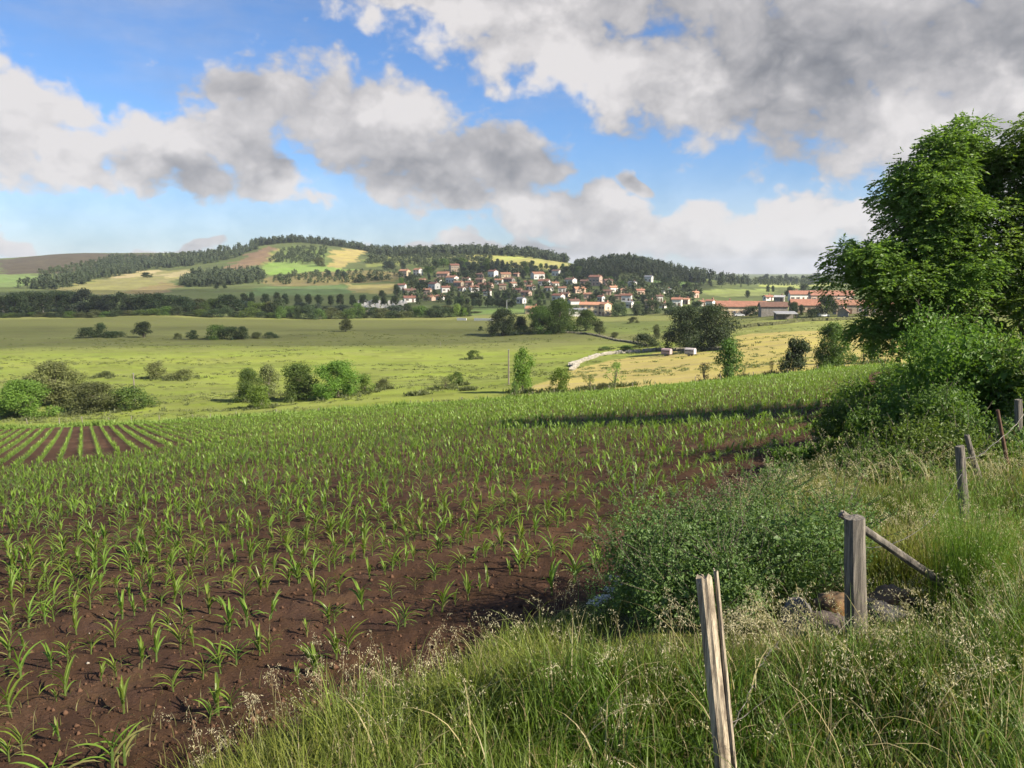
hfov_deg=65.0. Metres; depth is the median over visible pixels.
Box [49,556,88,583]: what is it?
maize plant
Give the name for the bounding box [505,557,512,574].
maize plant
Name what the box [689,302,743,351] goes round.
broadleaf tree
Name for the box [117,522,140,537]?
maize plant
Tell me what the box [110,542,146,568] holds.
maize plant
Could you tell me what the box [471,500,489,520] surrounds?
maize plant
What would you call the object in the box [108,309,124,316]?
shrub
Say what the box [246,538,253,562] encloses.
maize plant
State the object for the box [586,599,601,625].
white flower
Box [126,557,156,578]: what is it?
maize plant
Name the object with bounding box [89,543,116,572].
maize plant
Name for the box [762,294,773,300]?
village house
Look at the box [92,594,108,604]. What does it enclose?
maize plant
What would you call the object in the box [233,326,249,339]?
shrub
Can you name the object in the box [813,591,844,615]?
rock
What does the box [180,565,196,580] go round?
maize plant
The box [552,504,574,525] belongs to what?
maize plant
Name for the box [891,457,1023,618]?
broom plant
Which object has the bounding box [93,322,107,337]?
shrub
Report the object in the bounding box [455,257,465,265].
village tree
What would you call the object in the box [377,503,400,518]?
maize plant
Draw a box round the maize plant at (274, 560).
[263,553,279,571]
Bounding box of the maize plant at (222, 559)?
[215,548,226,570]
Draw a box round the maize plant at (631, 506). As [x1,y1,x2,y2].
[626,498,642,517]
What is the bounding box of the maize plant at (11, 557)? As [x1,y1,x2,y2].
[0,550,20,571]
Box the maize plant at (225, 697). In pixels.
[210,683,248,711]
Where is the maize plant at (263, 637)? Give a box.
[254,634,282,652]
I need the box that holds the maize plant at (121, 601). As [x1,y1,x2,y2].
[113,589,123,618]
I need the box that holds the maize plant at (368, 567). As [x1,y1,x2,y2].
[365,557,375,577]
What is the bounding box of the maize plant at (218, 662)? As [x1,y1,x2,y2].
[196,637,241,673]
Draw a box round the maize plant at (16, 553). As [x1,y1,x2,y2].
[13,545,18,562]
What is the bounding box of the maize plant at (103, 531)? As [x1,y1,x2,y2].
[97,522,115,539]
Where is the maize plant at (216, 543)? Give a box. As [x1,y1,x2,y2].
[213,536,218,557]
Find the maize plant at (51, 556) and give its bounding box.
[34,548,67,565]
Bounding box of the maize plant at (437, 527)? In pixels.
[428,515,454,534]
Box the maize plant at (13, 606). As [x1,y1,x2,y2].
[0,598,19,615]
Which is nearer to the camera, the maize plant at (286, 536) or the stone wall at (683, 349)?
the maize plant at (286, 536)
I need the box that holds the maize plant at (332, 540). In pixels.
[326,531,341,548]
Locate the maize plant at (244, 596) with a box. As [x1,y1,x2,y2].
[216,574,263,600]
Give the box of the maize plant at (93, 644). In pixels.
[76,631,108,653]
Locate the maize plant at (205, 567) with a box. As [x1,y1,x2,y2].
[196,560,218,574]
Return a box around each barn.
[757,302,788,316]
[788,299,819,312]
[807,290,854,299]
[833,300,864,314]
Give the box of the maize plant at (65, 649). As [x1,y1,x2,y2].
[52,641,81,661]
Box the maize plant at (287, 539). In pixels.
[277,531,296,551]
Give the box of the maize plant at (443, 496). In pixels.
[432,487,451,504]
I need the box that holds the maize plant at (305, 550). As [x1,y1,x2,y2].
[300,539,310,561]
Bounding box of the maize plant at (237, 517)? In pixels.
[230,510,242,525]
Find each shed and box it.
[569,308,586,315]
[773,311,797,319]
[836,307,849,316]
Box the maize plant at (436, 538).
[427,532,451,552]
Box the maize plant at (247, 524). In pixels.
[240,516,248,535]
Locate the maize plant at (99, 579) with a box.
[91,569,108,590]
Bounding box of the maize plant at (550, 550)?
[537,528,571,556]
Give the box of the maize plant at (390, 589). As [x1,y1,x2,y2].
[378,580,405,598]
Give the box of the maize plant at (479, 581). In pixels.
[476,572,482,590]
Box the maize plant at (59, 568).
[45,552,74,573]
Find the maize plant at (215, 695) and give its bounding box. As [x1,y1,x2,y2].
[208,672,224,715]
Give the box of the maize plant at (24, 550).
[13,542,32,561]
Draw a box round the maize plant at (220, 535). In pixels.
[209,528,229,543]
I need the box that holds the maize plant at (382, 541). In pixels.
[373,530,390,551]
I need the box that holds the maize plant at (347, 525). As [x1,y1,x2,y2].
[334,513,356,532]
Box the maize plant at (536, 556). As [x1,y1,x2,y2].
[518,536,552,562]
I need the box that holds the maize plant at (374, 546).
[364,537,386,555]
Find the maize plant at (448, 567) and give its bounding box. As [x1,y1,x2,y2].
[438,559,455,574]
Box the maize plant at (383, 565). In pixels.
[379,556,394,574]
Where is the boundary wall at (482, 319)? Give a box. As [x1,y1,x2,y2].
[474,318,492,320]
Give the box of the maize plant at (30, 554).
[28,544,45,569]
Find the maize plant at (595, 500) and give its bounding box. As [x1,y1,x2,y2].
[587,493,601,510]
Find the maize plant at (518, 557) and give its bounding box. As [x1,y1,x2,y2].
[506,540,536,571]
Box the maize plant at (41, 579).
[21,569,48,591]
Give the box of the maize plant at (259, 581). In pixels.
[247,566,271,594]
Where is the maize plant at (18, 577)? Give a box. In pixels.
[6,564,25,584]
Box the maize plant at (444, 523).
[439,513,447,531]
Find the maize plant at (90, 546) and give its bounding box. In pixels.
[80,538,114,562]
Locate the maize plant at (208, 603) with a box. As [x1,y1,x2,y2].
[203,582,219,613]
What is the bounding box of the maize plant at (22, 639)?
[17,631,26,650]
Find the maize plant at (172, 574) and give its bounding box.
[162,565,179,583]
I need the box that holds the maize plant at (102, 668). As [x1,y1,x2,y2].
[99,660,106,680]
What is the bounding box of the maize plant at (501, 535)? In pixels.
[491,525,506,550]
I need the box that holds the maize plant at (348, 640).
[333,618,368,653]
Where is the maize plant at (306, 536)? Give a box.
[295,529,317,544]
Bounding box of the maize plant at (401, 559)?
[386,549,414,569]
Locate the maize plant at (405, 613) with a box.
[391,602,424,626]
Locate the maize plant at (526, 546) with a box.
[521,538,543,565]
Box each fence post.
[696,568,736,767]
[844,514,866,639]
[955,445,969,524]
[964,434,981,479]
[996,409,1009,466]
[1014,399,1022,443]
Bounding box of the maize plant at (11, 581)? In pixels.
[0,567,21,599]
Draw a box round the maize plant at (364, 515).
[355,506,378,524]
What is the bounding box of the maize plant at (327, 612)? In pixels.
[316,600,339,623]
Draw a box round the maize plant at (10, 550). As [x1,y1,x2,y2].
[6,544,14,564]
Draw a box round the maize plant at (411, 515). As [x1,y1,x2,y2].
[395,505,425,528]
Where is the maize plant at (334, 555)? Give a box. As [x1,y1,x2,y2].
[315,543,345,568]
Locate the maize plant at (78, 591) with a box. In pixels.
[62,572,92,596]
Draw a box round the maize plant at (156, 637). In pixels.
[143,626,165,662]
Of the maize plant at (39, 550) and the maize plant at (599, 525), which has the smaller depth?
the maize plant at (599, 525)
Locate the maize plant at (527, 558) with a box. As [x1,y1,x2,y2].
[508,546,538,568]
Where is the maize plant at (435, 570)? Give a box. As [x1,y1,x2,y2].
[425,557,447,579]
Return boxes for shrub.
[0,312,16,317]
[12,313,31,317]
[19,359,90,405]
[33,312,47,316]
[41,313,56,317]
[55,307,64,317]
[60,381,125,416]
[61,311,77,317]
[65,312,89,317]
[75,327,101,337]
[86,309,100,317]
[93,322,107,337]
[97,370,114,377]
[99,311,115,316]
[101,385,160,410]
[103,330,126,337]
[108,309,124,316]
[120,310,137,315]
[131,310,147,315]
[143,308,162,314]
[143,362,167,378]
[160,306,175,315]
[166,368,194,379]
[170,305,183,315]
[173,332,181,339]
[182,312,197,315]
[185,330,199,339]
[192,308,207,316]
[201,308,222,317]
[204,324,224,339]
[218,306,235,317]
[218,326,239,339]
[233,306,263,317]
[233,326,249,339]
[246,383,272,408]
[250,332,262,338]
[256,311,266,317]
[261,331,279,338]
[264,312,275,317]
[274,305,286,318]
[283,313,292,318]
[293,304,301,318]
[299,304,322,319]
[312,308,327,318]
[313,257,325,266]
[323,309,333,318]
[332,310,348,318]
[341,308,358,318]
[351,274,367,282]
[357,307,365,318]
[362,310,379,317]
[374,378,391,387]
[377,312,388,317]
[386,310,398,318]
[396,310,414,317]
[410,306,429,316]
[425,307,442,317]
[436,307,453,317]
[447,371,462,384]
[450,307,463,316]
[462,304,471,315]
[467,350,480,359]
[544,367,572,391]
[581,374,595,386]
[595,383,609,389]
[608,303,627,316]
[610,332,619,336]
[619,345,633,350]
[627,317,638,323]
[629,304,646,315]
[629,332,663,347]
[641,298,663,313]
[661,301,679,314]
[690,300,706,312]
[743,305,757,315]
[756,453,838,484]
[762,430,842,468]
[799,283,810,290]
[803,390,902,445]
[805,308,822,317]
[816,425,868,455]
[823,425,954,484]
[824,352,943,407]
[834,403,1016,475]
[843,373,996,446]
[845,376,907,424]
[870,297,1023,423]
[872,362,915,383]
[953,322,1023,429]
[960,410,1023,456]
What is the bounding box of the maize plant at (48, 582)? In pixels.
[26,563,63,590]
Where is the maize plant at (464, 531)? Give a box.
[454,522,468,544]
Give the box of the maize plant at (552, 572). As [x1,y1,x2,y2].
[542,558,562,594]
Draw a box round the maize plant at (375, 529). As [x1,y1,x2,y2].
[366,519,385,539]
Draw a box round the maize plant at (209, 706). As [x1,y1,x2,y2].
[196,698,232,722]
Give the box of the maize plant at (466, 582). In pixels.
[461,570,473,600]
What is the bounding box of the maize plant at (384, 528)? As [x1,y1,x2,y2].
[378,522,390,536]
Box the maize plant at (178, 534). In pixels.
[171,523,188,543]
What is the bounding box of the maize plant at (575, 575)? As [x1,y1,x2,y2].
[558,552,588,583]
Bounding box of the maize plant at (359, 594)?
[347,578,372,609]
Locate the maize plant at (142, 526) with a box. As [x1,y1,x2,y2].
[128,516,150,530]
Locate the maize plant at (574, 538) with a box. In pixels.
[559,533,579,549]
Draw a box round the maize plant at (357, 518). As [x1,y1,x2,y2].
[355,508,363,529]
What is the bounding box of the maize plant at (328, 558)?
[314,545,345,571]
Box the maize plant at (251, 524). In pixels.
[246,514,253,534]
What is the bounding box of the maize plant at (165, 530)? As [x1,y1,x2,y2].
[162,519,167,538]
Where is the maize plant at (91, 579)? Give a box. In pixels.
[79,564,105,592]
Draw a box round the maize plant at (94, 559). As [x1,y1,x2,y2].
[91,550,97,576]
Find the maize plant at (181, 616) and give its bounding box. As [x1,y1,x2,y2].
[167,600,195,623]
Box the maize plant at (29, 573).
[12,555,43,581]
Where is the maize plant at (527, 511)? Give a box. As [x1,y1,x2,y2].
[523,502,529,519]
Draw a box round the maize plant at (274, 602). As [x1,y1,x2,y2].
[269,589,281,619]
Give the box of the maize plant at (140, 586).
[122,566,156,594]
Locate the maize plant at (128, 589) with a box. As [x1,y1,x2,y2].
[126,580,132,599]
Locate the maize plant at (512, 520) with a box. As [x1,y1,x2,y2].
[501,506,523,526]
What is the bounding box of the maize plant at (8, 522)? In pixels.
[4,514,22,535]
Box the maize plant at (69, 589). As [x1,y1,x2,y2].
[59,582,76,597]
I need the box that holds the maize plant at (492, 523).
[477,515,503,533]
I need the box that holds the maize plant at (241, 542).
[236,531,243,550]
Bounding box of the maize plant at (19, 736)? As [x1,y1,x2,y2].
[0,723,46,755]
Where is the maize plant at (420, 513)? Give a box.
[417,502,424,520]
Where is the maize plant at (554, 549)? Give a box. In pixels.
[547,540,558,555]
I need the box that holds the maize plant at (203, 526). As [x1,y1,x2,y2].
[200,520,207,537]
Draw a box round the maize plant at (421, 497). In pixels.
[417,491,425,511]
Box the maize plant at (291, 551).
[283,543,296,562]
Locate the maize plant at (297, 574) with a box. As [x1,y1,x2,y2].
[280,554,307,583]
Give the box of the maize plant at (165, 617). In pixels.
[157,609,183,628]
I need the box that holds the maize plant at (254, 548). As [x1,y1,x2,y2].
[239,535,266,559]
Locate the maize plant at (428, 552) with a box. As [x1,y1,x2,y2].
[423,547,434,559]
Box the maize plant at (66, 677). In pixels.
[37,654,77,695]
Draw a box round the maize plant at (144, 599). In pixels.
[138,590,151,611]
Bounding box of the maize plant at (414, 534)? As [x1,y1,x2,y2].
[407,526,425,541]
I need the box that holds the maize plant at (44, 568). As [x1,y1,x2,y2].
[28,558,54,579]
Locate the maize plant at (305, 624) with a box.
[302,618,308,635]
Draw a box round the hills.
[0,242,1018,318]
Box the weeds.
[0,595,436,767]
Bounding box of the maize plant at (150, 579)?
[142,564,153,592]
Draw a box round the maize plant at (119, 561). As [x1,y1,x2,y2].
[108,555,133,570]
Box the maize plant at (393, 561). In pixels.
[376,546,408,570]
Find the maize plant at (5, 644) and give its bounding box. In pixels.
[0,627,33,657]
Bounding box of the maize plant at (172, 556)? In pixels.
[157,545,181,569]
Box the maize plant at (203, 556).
[194,545,213,562]
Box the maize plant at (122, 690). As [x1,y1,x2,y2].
[109,675,130,713]
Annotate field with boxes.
[0,364,902,767]
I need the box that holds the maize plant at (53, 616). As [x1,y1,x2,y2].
[32,593,71,621]
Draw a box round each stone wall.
[559,331,648,345]
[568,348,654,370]
[655,346,722,350]
[731,316,852,328]
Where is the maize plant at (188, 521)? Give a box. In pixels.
[179,514,191,532]
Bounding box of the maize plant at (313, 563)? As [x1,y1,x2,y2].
[304,549,322,572]
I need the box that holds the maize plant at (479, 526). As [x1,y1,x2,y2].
[467,516,486,538]
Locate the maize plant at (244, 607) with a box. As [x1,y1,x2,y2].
[234,597,270,626]
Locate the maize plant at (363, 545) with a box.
[356,531,368,558]
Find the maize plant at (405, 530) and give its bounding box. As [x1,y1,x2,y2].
[399,525,419,541]
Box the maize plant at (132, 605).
[128,593,141,615]
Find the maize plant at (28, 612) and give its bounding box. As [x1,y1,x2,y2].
[9,593,45,627]
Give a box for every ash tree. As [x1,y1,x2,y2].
[808,108,1023,368]
[958,112,1023,341]
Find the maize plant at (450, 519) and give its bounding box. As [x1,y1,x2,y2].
[446,508,458,528]
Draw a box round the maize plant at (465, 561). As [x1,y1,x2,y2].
[459,555,475,566]
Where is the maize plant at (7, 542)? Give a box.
[1,533,16,555]
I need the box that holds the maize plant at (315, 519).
[307,509,328,530]
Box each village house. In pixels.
[398,282,406,288]
[399,268,410,276]
[402,287,415,292]
[403,294,415,301]
[413,267,422,275]
[422,294,435,300]
[423,287,432,294]
[428,281,440,288]
[436,271,450,276]
[440,285,450,292]
[445,274,459,282]
[449,263,458,271]
[453,280,463,286]
[457,285,465,290]
[464,280,473,286]
[469,284,478,291]
[475,277,486,282]
[476,272,483,277]
[483,288,491,295]
[487,269,498,276]
[498,282,506,289]
[499,271,510,277]
[503,276,514,281]
[516,296,526,303]
[520,289,531,295]
[524,304,536,313]
[530,271,544,278]
[538,278,550,285]
[544,285,552,290]
[551,292,565,299]
[552,269,561,275]
[558,285,566,291]
[562,291,570,297]
[564,277,577,283]
[567,297,580,304]
[573,285,585,292]
[580,278,588,283]
[583,291,592,298]
[588,274,602,285]
[596,294,605,301]
[602,278,613,284]
[602,288,611,294]
[608,285,617,291]
[614,293,620,299]
[621,292,632,301]
[625,299,634,307]
[634,287,645,294]
[644,274,653,281]
[655,293,663,301]
[671,296,682,305]
[682,296,690,303]
[691,290,699,297]
[705,298,715,305]
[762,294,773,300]
[773,294,785,301]
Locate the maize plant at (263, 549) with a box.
[253,542,276,557]
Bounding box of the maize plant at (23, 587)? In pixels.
[6,581,32,597]
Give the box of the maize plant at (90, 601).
[64,582,108,609]
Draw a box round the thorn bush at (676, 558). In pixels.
[559,449,911,631]
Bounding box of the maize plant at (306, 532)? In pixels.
[302,522,311,542]
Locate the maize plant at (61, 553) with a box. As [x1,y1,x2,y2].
[45,540,77,560]
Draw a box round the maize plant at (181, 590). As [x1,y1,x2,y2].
[160,577,194,599]
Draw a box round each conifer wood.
[16,242,258,288]
[178,265,266,286]
[249,234,375,250]
[367,242,570,262]
[573,252,707,283]
[692,268,752,287]
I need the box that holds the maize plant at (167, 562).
[156,550,175,571]
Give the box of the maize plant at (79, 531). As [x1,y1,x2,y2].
[61,523,83,541]
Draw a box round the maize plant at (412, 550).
[407,542,422,560]
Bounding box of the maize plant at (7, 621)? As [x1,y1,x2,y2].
[0,611,18,632]
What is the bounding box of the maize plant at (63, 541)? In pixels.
[51,533,73,551]
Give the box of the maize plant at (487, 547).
[477,541,493,556]
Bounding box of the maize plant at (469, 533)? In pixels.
[457,525,482,542]
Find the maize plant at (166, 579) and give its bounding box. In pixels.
[153,570,175,587]
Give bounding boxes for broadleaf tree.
[0,296,12,312]
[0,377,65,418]
[3,292,31,313]
[17,290,44,312]
[27,292,53,312]
[47,290,65,308]
[52,289,83,311]
[68,287,91,312]
[83,294,105,311]
[94,294,118,314]
[105,291,131,312]
[119,295,137,314]
[123,292,160,314]
[130,320,152,336]
[140,272,153,277]
[143,292,169,312]
[159,294,185,313]
[174,296,198,311]
[183,298,210,311]
[199,298,228,312]
[214,294,246,312]
[232,367,263,402]
[240,293,247,300]
[247,291,255,302]
[247,301,255,314]
[252,301,268,313]
[258,363,279,394]
[260,293,270,302]
[264,301,279,314]
[270,298,287,317]
[273,292,280,300]
[280,362,321,402]
[282,292,289,304]
[285,305,294,313]
[293,302,308,311]
[294,294,302,302]
[305,293,311,303]
[307,359,363,400]
[314,294,323,304]
[314,303,321,314]
[328,295,333,304]
[333,304,348,311]
[335,294,343,304]
[338,318,353,331]
[349,294,356,304]
[352,303,363,309]
[354,373,376,391]
[358,294,367,304]
[370,295,378,304]
[374,308,390,315]
[378,290,386,296]
[380,296,387,305]
[382,261,397,269]
[382,305,404,314]
[390,295,399,304]
[393,284,400,296]
[399,261,405,268]
[401,302,411,311]
[431,305,442,310]
[439,378,452,387]
[446,298,452,305]
[452,303,460,316]
[457,299,465,306]
[461,307,468,316]
[471,298,477,306]
[476,299,481,305]
[484,298,490,307]
[485,307,520,335]
[489,260,494,269]
[490,298,496,305]
[494,261,499,270]
[495,299,501,305]
[499,260,505,268]
[501,298,508,306]
[510,299,516,306]
[510,346,535,391]
[510,380,517,395]
[514,315,527,331]
[518,305,559,334]
[520,270,526,279]
[539,297,581,333]
[574,308,600,330]
[591,320,605,334]
[603,362,625,384]
[652,324,660,339]
[660,304,704,347]
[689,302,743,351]
[696,362,710,379]
[713,337,744,377]
[745,290,749,297]
[776,335,811,372]
[784,286,795,296]
[787,301,799,316]
[798,304,804,315]
[811,320,858,368]
[815,294,839,316]
[858,345,868,364]
[863,323,881,361]
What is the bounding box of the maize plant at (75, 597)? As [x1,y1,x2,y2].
[58,589,81,610]
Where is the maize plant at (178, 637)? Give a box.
[158,619,202,649]
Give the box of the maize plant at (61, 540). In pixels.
[48,531,76,552]
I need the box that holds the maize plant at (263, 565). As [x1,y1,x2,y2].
[253,552,271,574]
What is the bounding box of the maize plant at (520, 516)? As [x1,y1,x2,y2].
[513,506,523,523]
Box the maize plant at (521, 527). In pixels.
[511,518,524,543]
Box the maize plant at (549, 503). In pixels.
[546,496,552,512]
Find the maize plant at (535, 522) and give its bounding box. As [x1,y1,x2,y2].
[526,514,541,534]
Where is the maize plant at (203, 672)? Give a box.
[177,654,224,679]
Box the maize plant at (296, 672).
[290,660,299,685]
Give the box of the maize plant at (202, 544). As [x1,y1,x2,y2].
[192,539,219,560]
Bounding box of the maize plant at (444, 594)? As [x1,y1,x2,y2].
[421,580,458,611]
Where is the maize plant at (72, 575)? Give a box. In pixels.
[58,568,82,583]
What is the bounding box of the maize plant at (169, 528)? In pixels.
[163,520,182,537]
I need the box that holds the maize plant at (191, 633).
[182,624,193,646]
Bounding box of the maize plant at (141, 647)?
[137,635,147,668]
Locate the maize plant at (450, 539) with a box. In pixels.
[443,533,454,547]
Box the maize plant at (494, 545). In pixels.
[485,538,503,553]
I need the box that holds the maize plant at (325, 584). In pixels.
[315,575,336,595]
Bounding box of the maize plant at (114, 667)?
[97,654,130,676]
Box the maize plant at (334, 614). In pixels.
[325,603,346,622]
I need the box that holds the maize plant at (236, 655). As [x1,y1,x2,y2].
[214,639,258,664]
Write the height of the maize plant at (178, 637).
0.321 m
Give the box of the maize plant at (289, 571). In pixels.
[275,564,300,585]
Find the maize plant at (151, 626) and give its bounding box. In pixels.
[138,613,157,634]
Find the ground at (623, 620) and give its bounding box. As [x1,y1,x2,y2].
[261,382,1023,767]
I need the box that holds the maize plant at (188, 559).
[177,546,198,566]
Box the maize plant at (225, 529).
[219,524,229,540]
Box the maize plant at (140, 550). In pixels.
[131,541,160,564]
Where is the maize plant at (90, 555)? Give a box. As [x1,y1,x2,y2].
[80,547,102,563]
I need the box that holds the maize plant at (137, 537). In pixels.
[122,528,141,554]
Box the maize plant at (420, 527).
[414,516,424,538]
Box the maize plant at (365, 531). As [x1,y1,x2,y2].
[358,521,372,539]
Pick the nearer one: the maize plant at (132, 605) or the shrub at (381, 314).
the maize plant at (132, 605)
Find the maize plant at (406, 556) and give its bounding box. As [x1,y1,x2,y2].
[399,544,408,566]
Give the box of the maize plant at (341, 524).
[332,513,347,534]
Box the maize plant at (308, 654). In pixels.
[292,643,331,674]
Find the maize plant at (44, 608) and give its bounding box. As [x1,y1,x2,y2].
[29,594,57,623]
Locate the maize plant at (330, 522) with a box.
[314,515,340,534]
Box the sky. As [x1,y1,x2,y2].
[0,0,1023,273]
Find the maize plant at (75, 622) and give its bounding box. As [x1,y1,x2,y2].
[66,609,81,635]
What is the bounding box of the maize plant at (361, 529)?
[360,522,367,538]
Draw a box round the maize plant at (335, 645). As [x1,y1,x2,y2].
[322,627,340,659]
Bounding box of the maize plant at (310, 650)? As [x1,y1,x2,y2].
[299,642,324,673]
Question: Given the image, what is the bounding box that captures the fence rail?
[838,510,956,597]
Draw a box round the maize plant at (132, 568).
[122,560,136,581]
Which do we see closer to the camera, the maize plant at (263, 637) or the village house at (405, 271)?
the maize plant at (263, 637)
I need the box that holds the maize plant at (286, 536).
[270,528,296,551]
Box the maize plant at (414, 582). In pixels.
[406,575,423,589]
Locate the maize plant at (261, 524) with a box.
[254,516,270,533]
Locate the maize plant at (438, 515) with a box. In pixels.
[434,512,451,532]
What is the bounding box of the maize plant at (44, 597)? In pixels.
[29,588,57,607]
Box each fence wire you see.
[697,641,778,763]
[733,616,853,721]
[866,475,960,547]
[966,414,1023,458]
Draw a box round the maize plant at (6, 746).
[0,735,32,761]
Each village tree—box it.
[423,266,431,274]
[431,259,439,268]
[439,258,449,266]
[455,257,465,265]
[461,270,469,276]
[468,292,476,299]
[469,264,478,271]
[483,262,490,270]
[511,262,520,270]
[519,261,529,270]
[523,266,529,273]
[561,266,568,272]
[562,272,568,278]
[572,265,583,272]
[572,272,579,280]
[585,272,593,278]
[605,270,614,278]
[644,289,653,296]
[660,277,668,285]
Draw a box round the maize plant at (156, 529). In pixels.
[151,523,161,538]
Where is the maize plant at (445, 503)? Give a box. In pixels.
[436,495,449,514]
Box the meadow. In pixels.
[0,298,1023,429]
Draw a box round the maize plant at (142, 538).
[140,531,145,548]
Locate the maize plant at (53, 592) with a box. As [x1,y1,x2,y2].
[39,573,66,603]
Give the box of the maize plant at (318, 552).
[310,542,324,555]
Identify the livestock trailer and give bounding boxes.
[661,348,672,355]
[684,348,696,355]
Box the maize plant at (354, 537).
[344,529,361,543]
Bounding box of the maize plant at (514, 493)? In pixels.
[511,489,525,505]
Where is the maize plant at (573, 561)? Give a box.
[555,549,597,582]
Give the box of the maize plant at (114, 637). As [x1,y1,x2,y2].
[96,617,133,646]
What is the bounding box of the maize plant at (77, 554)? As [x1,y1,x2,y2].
[75,545,86,569]
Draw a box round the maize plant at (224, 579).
[212,571,233,588]
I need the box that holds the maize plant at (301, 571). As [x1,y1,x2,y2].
[285,561,312,582]
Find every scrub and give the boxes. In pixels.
[37,249,213,273]
[257,268,403,283]
[268,244,326,262]
[364,249,492,265]
[401,260,697,303]
[616,268,702,294]
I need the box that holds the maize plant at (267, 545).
[261,541,271,555]
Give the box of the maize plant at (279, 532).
[269,526,288,540]
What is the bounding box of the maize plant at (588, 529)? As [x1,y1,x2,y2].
[578,522,593,538]
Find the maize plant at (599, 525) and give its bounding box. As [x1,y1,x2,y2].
[585,508,610,531]
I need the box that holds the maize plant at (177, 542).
[168,536,180,554]
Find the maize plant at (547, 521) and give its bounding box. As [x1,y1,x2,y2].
[537,507,562,530]
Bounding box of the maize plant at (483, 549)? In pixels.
[479,538,488,557]
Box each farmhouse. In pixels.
[715,299,766,316]
[787,289,808,300]
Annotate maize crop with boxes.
[0,362,897,767]
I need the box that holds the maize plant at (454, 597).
[450,587,459,604]
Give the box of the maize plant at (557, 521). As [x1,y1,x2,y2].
[547,504,573,527]
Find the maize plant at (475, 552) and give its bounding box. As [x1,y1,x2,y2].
[472,546,479,562]
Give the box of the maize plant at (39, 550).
[27,541,47,558]
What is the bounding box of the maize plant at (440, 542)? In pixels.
[430,533,452,551]
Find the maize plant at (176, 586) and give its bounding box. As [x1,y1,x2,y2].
[173,572,185,602]
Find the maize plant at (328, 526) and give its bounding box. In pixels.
[320,516,337,536]
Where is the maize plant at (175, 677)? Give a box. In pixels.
[153,664,183,691]
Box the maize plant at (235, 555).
[232,548,237,566]
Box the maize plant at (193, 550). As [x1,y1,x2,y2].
[178,540,202,564]
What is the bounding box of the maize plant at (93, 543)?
[85,536,104,549]
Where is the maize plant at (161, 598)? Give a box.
[146,586,174,606]
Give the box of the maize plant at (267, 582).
[264,575,273,591]
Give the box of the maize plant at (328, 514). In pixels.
[325,509,334,521]
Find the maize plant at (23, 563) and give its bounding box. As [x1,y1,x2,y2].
[18,553,34,571]
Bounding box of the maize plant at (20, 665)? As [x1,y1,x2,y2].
[0,640,42,679]
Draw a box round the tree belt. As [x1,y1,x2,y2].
[751,275,848,285]
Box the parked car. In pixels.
[817,313,829,316]
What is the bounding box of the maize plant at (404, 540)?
[395,531,412,545]
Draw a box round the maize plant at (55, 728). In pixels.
[49,716,60,740]
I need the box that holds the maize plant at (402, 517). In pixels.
[398,508,413,527]
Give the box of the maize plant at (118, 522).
[107,514,132,532]
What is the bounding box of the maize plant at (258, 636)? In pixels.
[249,620,264,655]
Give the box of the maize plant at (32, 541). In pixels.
[27,533,38,550]
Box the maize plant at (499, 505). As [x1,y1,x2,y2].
[487,494,510,510]
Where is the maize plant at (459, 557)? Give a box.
[448,548,473,568]
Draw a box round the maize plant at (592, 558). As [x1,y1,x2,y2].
[588,549,601,570]
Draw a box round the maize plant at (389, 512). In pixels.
[381,501,392,518]
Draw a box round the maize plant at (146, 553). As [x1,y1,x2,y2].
[143,545,148,563]
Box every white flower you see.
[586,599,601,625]
[594,595,606,624]
[599,594,613,616]
[603,586,614,617]
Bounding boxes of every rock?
[780,597,813,638]
[812,610,844,634]
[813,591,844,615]
[867,598,908,623]
[868,584,915,609]
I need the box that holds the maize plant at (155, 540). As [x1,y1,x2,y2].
[145,525,169,547]
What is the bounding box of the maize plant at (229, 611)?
[211,595,240,631]
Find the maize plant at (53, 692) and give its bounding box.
[50,688,64,701]
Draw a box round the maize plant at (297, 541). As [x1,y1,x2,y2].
[282,526,313,547]
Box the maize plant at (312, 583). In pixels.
[303,567,324,601]
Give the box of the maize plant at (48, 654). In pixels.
[40,642,67,668]
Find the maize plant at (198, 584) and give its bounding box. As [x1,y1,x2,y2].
[181,576,216,596]
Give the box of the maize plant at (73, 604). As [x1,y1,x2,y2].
[58,596,83,614]
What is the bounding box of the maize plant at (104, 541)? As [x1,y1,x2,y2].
[98,534,110,551]
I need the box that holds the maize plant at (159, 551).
[150,540,171,560]
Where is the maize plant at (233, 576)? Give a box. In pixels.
[222,566,243,586]
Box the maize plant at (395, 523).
[389,517,406,532]
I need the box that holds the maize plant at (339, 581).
[330,567,352,592]
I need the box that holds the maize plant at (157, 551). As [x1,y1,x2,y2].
[150,542,161,560]
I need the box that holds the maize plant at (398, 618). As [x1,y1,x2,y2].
[381,607,417,629]
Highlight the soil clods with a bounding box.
[0,433,807,767]
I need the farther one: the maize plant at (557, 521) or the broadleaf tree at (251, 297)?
the broadleaf tree at (251, 297)
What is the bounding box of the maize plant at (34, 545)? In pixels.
[11,534,47,559]
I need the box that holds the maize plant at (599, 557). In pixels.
[593,541,605,565]
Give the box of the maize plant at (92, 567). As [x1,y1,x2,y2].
[79,556,96,578]
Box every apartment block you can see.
[579,300,599,315]
[599,300,612,315]
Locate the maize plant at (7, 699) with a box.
[0,670,34,717]
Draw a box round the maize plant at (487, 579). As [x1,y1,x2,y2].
[484,563,489,586]
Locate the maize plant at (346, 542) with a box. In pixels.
[343,531,353,549]
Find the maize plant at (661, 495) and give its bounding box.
[655,487,665,505]
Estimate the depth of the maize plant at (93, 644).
6.86 m

